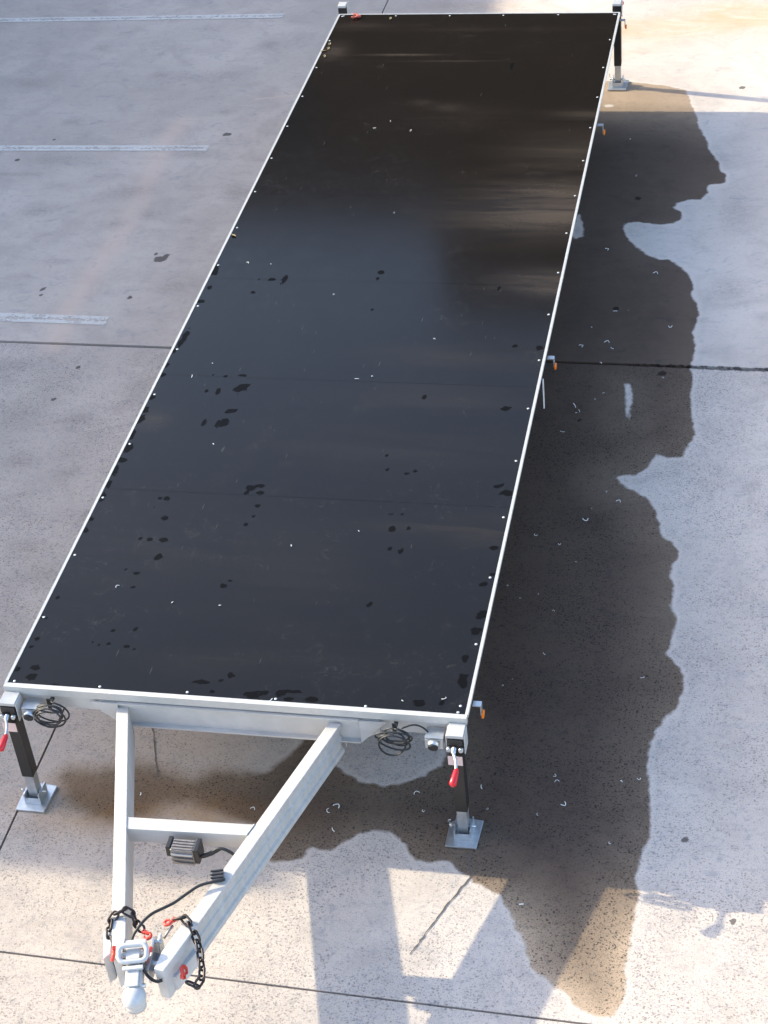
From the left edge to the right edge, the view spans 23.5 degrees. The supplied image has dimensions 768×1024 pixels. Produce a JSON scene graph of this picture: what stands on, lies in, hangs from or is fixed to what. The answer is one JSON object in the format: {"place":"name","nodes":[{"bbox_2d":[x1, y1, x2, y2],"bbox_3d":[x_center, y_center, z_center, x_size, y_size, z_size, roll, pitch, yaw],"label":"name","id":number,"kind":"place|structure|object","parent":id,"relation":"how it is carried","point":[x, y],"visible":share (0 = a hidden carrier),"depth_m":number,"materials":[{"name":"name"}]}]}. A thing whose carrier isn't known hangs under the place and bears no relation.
{"place":"outdoors","nodes":[
{"label":"outdoors","id":0,"kind":"place"},
{"bbox_2d":[351,13,360,17],"bbox_3d":[-0.235,-4.233,15.769,0.078,0.026,0.086,3,39,12],"label":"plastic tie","id":1,"kind":"object","parent":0,"point":[357,15],"visible":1,"depth_m":15.76,"materials":[{"name":"plastic"}]},
{"bbox_2d":[0,0,767,1023],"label":"ground","id":2,"kind":"structure","parent":0,"point":[628,646],"depth_m":10.80,"materials":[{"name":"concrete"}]},
{"bbox_2d":[0,313,108,324],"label":"parking line","id":3,"kind":"object","parent":2,"relation":"on","point":[32,316],"visible":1,"depth_m":13.76,"materials":[{"name":"paint"}]},
{"bbox_2d":[0,145,208,150],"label":"parking line","id":4,"kind":"object","parent":2,"relation":"on","point":[83,147],"visible":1,"depth_m":15.94,"materials":[{"name":"paint"}]},
{"bbox_2d":[0,14,283,21],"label":"parking line","id":5,"kind":"object","parent":2,"relation":"on","point":[146,18],"visible":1,"depth_m":18.11,"materials":[{"name":"paint"}]},
{"bbox_2d":[0,0,628,1014],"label":"flatbed trailer","id":6,"kind":"object","parent":2,"relation":"on","point":[228,568],"visible":1,"depth_m":10.87,"materials":[{"name":"black wood"}]},
{"bbox_2d":[32,697,69,727],"bbox_3d":[-1.698,1.026,9.418,0.203,0.189,0.128,3,39,12],"label":"cable coil","id":7,"kind":"object","parent":6,"relation":"hanging from","point":[50,700],"visible":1,"depth_m":9.38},
{"bbox_2d":[105,906,151,961],"bbox_3d":[-1.179,1.877,8.227,0.208,0.101,0.240,29,50,36],"label":"safety chain","id":8,"kind":"object","parent":6,"relation":"hanging from","point":[133,917],"visible":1,"depth_m":8.27,"materials":[{"name":"black metal"}]},
{"bbox_2d":[163,914,205,989],"bbox_3d":[-0.866,1.931,8.154,0.138,0.142,0.362,-16,39,-12],"label":"safety chain","id":9,"kind":"object","parent":6,"relation":"hanging from","point":[200,949],"visible":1,"depth_m":8.13,"materials":[{"name":"black metal"}]},
{"bbox_2d":[374,721,428,755],"bbox_3d":[0.097,1.103,9.049,0.284,0.174,0.117,3,39,12],"label":"cable coil","id":10,"kind":"object","parent":6,"relation":"hanging from","point":[404,741],"visible":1,"depth_m":9.03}
]}

